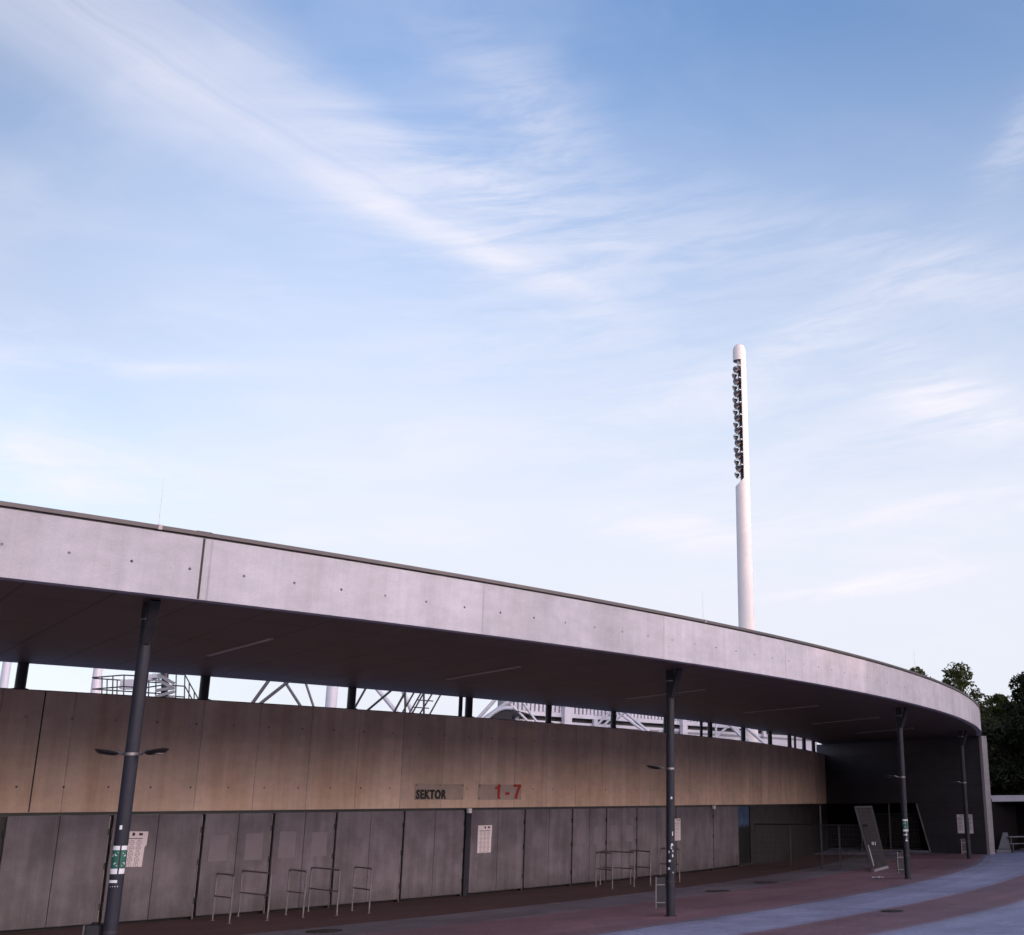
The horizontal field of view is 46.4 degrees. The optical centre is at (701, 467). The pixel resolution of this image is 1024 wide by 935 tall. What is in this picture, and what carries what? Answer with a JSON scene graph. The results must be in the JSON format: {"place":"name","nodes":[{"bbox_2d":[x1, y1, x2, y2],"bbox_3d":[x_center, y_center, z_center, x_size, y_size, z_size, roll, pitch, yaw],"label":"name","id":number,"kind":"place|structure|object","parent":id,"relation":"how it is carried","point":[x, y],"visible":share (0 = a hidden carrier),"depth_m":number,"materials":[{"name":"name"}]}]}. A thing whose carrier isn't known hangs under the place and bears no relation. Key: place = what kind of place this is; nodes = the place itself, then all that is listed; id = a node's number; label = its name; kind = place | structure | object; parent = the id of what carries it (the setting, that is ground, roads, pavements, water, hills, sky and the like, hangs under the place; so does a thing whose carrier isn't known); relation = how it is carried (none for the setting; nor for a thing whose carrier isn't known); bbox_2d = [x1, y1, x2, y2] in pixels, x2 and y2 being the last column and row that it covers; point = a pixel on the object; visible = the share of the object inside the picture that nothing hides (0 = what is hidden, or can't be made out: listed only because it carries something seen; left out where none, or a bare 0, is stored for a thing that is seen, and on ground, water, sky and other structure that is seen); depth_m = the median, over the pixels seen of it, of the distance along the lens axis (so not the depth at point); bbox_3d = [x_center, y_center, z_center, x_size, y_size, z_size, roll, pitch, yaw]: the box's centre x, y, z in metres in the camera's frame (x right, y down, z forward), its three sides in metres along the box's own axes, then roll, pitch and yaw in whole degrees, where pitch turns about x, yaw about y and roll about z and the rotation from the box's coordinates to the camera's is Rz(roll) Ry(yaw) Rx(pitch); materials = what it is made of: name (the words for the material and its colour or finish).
{"place":"outdoors","nodes":[
{"label":"outdoors","id":0,"kind":"place"},
{"bbox_2d":[0,855,854,934],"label":"red paving by gates","id":1,"kind":"structure","parent":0,"point":[277,921],"depth_m":30.18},
{"bbox_2d":[210,872,234,923],"bbox_3d":[-11.025,9.907,26.919,0.098,1.070,1.160,13,-21,-40],"label":"queue barrier","id":2,"kind":"object","parent":1,"relation":"on","point":[215,896],"visible":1,"depth_m":26.91,"materials":[{"name":"metal"}]},
{"bbox_2d":[236,870,271,920],"bbox_3d":[-10.609,10.136,27.729,0.098,1.070,1.780,14,-21,-41],"label":"queue barrier","id":3,"kind":"object","parent":1,"relation":"on","point":[270,873],"visible":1,"depth_m":27.72,"materials":[{"name":"metal"}]},
{"bbox_2d":[284,869,306,917],"bbox_3d":[-9.783,10.259,28.185,0.097,1.070,1.160,13,-21,-38],"label":"queue barrier","id":4,"kind":"object","parent":1,"relation":"on","point":[304,892],"visible":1,"depth_m":28.17,"materials":[{"name":"metal"}]},
{"bbox_2d":[307,867,340,915],"bbox_3d":[-9.342,10.457,28.891,0.098,1.070,1.780,13,-21,-39],"label":"queue barrier","id":5,"kind":"object","parent":1,"relation":"on","point":[310,888],"visible":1,"depth_m":28.84,"materials":[{"name":"metal"}]},
{"bbox_2d":[350,866,371,912],"bbox_3d":[-8.486,10.532,29.179,0.098,1.070,1.160,12,-20,-37],"label":"queue barrier","id":6,"kind":"object","parent":1,"relation":"on","point":[355,867],"visible":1,"depth_m":29.24,"materials":[{"name":"metal"}]},
{"bbox_2d":[595,852,613,888],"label":"queue barrier","id":7,"kind":"object","parent":1,"relation":"on","point":[596,868],"visible":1,"depth_m":36.95,"materials":[{"name":"metal"}]},
{"bbox_2d":[599,850,634,886],"bbox_3d":[-2.724,12.905,37.622,0.098,1.070,1.780,15,-22,-42],"label":"queue barrier","id":8,"kind":"object","parent":1,"relation":"on","point":[633,868],"visible":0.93,"depth_m":37.49,"materials":[{"name":"metal"}]},
{"bbox_2d":[630,850,650,885],"bbox_3d":[-1.992,13.010,38.013,0.098,1.070,1.160,13,-21,-39],"label":"queue barrier","id":9,"kind":"object","parent":1,"relation":"on","point":[641,866],"visible":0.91,"depth_m":38.02,"materials":[{"name":"metal"}]},
{"bbox_2d":[660,848,680,881],"bbox_3d":[-1.075,13.473,39.656,0.097,1.070,1.160,12,-20,-37],"label":"queue barrier","id":10,"kind":"object","parent":1,"relation":"on","point":[675,864],"visible":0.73,"depth_m":39.47,"materials":[{"name":"metal"}]},
{"bbox_2d":[754,806,868,869],"bbox_3d":[4.276,14.807,46.867,0.084,2.386,7.117,10,-19,-34],"label":"fence","id":11,"kind":"object","parent":1,"relation":"on","point":[822,860],"visible":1,"depth_m":46.55,"materials":[{"name":"metal"}]},
{"bbox_2d":[0,0,1023,815],"label":"sky","id":12,"kind":"structure","parent":0,"point":[465,287],"materials":[{"name":"blue"}]},
{"bbox_2d":[243,855,895,934],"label":"dark grey paving","id":13,"kind":"structure","parent":0,"point":[440,920],"depth_m":30.05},
{"bbox_2d":[306,929,341,932],"bbox_3d":[-7.932,9.736,24.547,0.740,0.010,0.740,-1,-16,0],"label":"manhole cover","id":14,"kind":"object","parent":13,"relation":"on","point":[324,931],"visible":1,"depth_m":24.49,"materials":[{"name":"metal"}]},
{"bbox_2d":[706,890,730,891],"bbox_3d":[0.492,12.581,34.723,0.760,0.010,0.760,-1,-16,0],"label":"manhole cover","id":15,"kind":"object","parent":13,"relation":"on","point":[718,890],"visible":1,"depth_m":34.77,"materials":[{"name":"metal"}]},
{"bbox_2d":[753,881,777,882],"bbox_3d":[2.097,13.591,38.289,0.800,0.010,0.800,-1,-16,0],"label":"manhole cover","id":16,"kind":"object","parent":13,"relation":"on","point":[765,882],"visible":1,"depth_m":38.20,"materials":[{"name":"metal"}]},
{"bbox_2d":[358,853,985,934],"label":"red paving under canopy","id":17,"kind":"structure","parent":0,"point":[633,916],"depth_m":30.00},
{"bbox_2d":[854,806,887,871],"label":"slanted gate","id":18,"kind":"structure","parent":17,"relation":"on","point":[878,844],"depth_m":44.99,"materials":[{"name":"metal"}]},
{"bbox_2d":[738,806,749,862],"bbox_3d":[1.748,15.455,49.228,0.018,2.265,1.418,-7,-17,22],"label":"door","id":19,"kind":"structure","parent":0,"point":[743,829],"depth_m":49.29,"materials":[{"name":"grey metal"}]},
{"bbox_2d":[596,847,1023,934],"bbox_3d":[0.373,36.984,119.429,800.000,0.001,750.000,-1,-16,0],"label":"ground","id":20,"kind":"structure","parent":0,"point":[995,867],"depth_m":27.92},
{"bbox_2d":[0,662,11,687],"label":"stadium column","id":21,"kind":"structure","parent":20,"relation":"on","point":[5,674],"depth_m":47.49,"materials":[{"name":"white metal"}]},
{"bbox_2d":[90,668,102,692],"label":"stadium column","id":22,"kind":"structure","parent":20,"relation":"on","point":[96,683],"depth_m":51.36,"materials":[{"name":"white metal"}]},
{"bbox_2d":[92,673,197,698],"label":"steel platform","id":23,"kind":"structure","parent":20,"relation":"on","point":[127,684],"depth_m":43.38,"materials":[{"name":"metal"}]},
{"bbox_2d":[325,686,337,707],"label":"stadium column","id":24,"kind":"structure","parent":20,"relation":"on","point":[331,696],"depth_m":56.97,"materials":[{"name":"white metal"}]},
{"bbox_2d":[0,483,1018,934],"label":"entrance building","id":25,"kind":"structure","parent":20,"relation":"on","point":[142,601],"depth_m":28.96,"materials":[{"name":"concrete"}]},
{"bbox_2d":[82,922,117,934],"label":"waste bin","id":26,"kind":"object","parent":25,"relation":"attached to","point":[94,928],"visible":0.99,"depth_m":17.22,"materials":[{"name":"metal"}]},
{"bbox_2d":[126,831,147,867],"bbox_3d":[-13.070,8.763,26.801,0.012,0.796,0.640,-15,-23,40],"label":"poster","id":27,"kind":"object","parent":25,"relation":"attached to","point":[137,843],"visible":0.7,"depth_m":26.87,"materials":[{"name":"paper"}]},
{"bbox_2d":[251,681,314,705],"bbox_3d":[-18.025,10.459,49.080,6.131,5.064,2.154,-1,-16,0],"label":"strut frame","id":28,"kind":"object","parent":25,"relation":"attached to","point":[270,695],"depth_m":49.34,"materials":[{"name":"paint"}]},
{"bbox_2d":[355,689,440,713],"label":"stair tower","id":29,"kind":"structure","parent":25,"relation":"on","point":[407,703],"depth_m":45.26,"materials":[{"name":"metal"}]},
{"bbox_2d":[414,783,463,799],"bbox_3d":[-7.545,9.349,33.683,0.030,0.450,1.830,-12,-20,34],"label":"sector sign","id":30,"kind":"object","parent":25,"relation":"attached to","point":[439,791],"visible":1,"depth_m":33.66,"materials":[{"name":"metal"}]},
{"bbox_2d":[477,825,491,853],"bbox_3d":[-6.465,11.076,34.813,0.012,0.798,0.575,-11,-19,33],"label":"poster","id":31,"kind":"object","parent":25,"relation":"attached to","point":[484,839],"visible":1,"depth_m":34.80,"materials":[{"name":"paper"}]},
{"bbox_2d":[478,784,520,799],"bbox_3d":[-6.132,9.888,35.605,0.034,0.460,1.860,-11,-19,33],"label":"number sign","id":32,"kind":"object","parent":25,"relation":"attached to","point":[497,792],"visible":1,"depth_m":35.55,"materials":[{"name":"metal"}]},
{"bbox_2d":[656,875,674,907],"bbox_3d":[-0.842,9.895,27.281,0.455,0.715,0.240,-1,-16,0],"label":"waste bin","id":33,"kind":"object","parent":25,"relation":"attached to","point":[660,891],"visible":1,"depth_m":27.21,"materials":[{"name":"metal"}]},
{"bbox_2d":[675,819,680,840],"bbox_3d":[-0.927,13.523,43.614,0.011,0.798,0.560,-9,-18,26],"label":"poster","id":34,"kind":"object","parent":25,"relation":"attached to","point":[677,831],"visible":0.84,"depth_m":43.66,"materials":[{"name":"paper"}]},
{"bbox_2d":[896,851,909,872],"bbox_3d":[6.846,13.370,39.617,0.455,0.715,0.240,-1,-16,0],"label":"waste bin","id":35,"kind":"object","parent":25,"relation":"attached to","point":[900,861],"visible":1,"depth_m":39.54,"materials":[{"name":"metal"}]},
{"bbox_2d":[957,814,964,832],"bbox_3d":[12.936,17.794,58.350,0.011,0.900,0.400,14,-22,-41],"label":"poster","id":36,"kind":"object","parent":25,"relation":"attached to","point":[960,822],"visible":0.97,"depth_m":58.34,"materials":[{"name":"paper"}]},
{"bbox_2d":[960,838,969,853],"bbox_3d":[11.982,17.171,53.001,0.455,0.715,0.240,-1,-16,0],"label":"waste bin","id":37,"kind":"object","parent":25,"relation":"attached to","point":[963,841],"visible":1,"depth_m":52.93,"materials":[{"name":"metal"}]},
{"bbox_2d":[968,814,972,832],"bbox_3d":[13.314,17.680,57.967,0.011,0.900,0.320,14,-22,-41],"label":"poster","id":38,"kind":"object","parent":25,"relation":"attached to","point":[970,823],"visible":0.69,"depth_m":57.93,"materials":[{"name":"paper"}]},
{"bbox_2d":[477,700,816,806],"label":"grandstand roof","id":39,"kind":"structure","parent":20,"relation":"on","point":[509,710],"depth_m":63.70,"materials":[{"name":"white metal"}]},
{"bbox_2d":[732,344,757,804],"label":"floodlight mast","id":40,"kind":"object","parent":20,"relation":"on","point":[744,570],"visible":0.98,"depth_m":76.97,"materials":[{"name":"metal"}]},
{"bbox_2d":[860,804,919,850],"bbox_3d":[9.917,18.955,61.525,0.085,2.416,3.892,14,-22,-42],"label":"passage fence","id":41,"kind":"object","parent":20,"relation":"on","point":[890,830],"visible":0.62,"depth_m":61.29,"materials":[{"name":"metal"}]},
{"bbox_2d":[910,666,933,678],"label":"broadleaf tree","id":42,"kind":"object","parent":20,"relation":"on","point":[919,671],"visible":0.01,"depth_m":79.03,"materials":[{"name":"green plant"}]},
{"bbox_2d":[941,662,989,721],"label":"broadleaf tree","id":43,"kind":"object","parent":20,"relation":"on","point":[956,674],"visible":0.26,"depth_m":72.80,"materials":[{"name":"green plant"}]},
{"bbox_2d":[981,714,1023,794],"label":"tree","id":44,"kind":"object","parent":20,"relation":"on","point":[1002,746],"visible":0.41,"depth_m":66.45,"materials":[{"name":"green plant"}]},
{"bbox_2d":[995,832,1010,851],"bbox_3d":[15.264,19.035,59.332,0.740,0.946,0.550,-1,-16,0],"label":"leaning board","id":45,"kind":"object","parent":20,"relation":"on","point":[1004,845],"visible":1,"depth_m":59.27,"materials":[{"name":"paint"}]},
{"bbox_2d":[991,795,1023,847],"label":"flat roof shelter","id":46,"kind":"object","parent":20,"relation":"on","point":[1018,800],"depth_m":63.90,"materials":[{"name":"grey metal"}]},
{"bbox_2d":[724,848,1023,934],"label":"red paving","id":47,"kind":"structure","parent":0,"point":[1007,892],"depth_m":26.99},
{"bbox_2d":[881,910,902,911],"bbox_3d":[4.537,10.540,27.776,0.540,0.010,0.540,-1,-16,0],"label":"manhole cover","id":48,"kind":"object","parent":47,"relation":"on","point":[892,910],"visible":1,"depth_m":27.81,"materials":[{"name":"metal"}]},
{"bbox_2d":[978,700,993,715],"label":"broadleaf tree","id":49,"kind":"object","parent":47,"relation":"on","point":[984,707],"visible":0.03,"depth_m":75.36,"materials":[{"name":"green plant"}]},
{"bbox_2d":[980,693,1017,732],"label":"broadleaf tree","id":50,"kind":"object","parent":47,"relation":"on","point":[996,710],"visible":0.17,"depth_m":70.40,"materials":[{"name":"green plant"}]},
{"bbox_2d":[1002,671,1023,775],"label":"broadleaf tree","id":51,"kind":"object","parent":47,"relation":"on","point":[1017,694],"visible":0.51,"depth_m":68.67,"materials":[{"name":"green plant"}]},
{"bbox_2d":[1008,843,1023,852],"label":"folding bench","id":52,"kind":"object","parent":47,"relation":"on","point":[1012,846],"visible":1,"depth_m":58.45,"materials":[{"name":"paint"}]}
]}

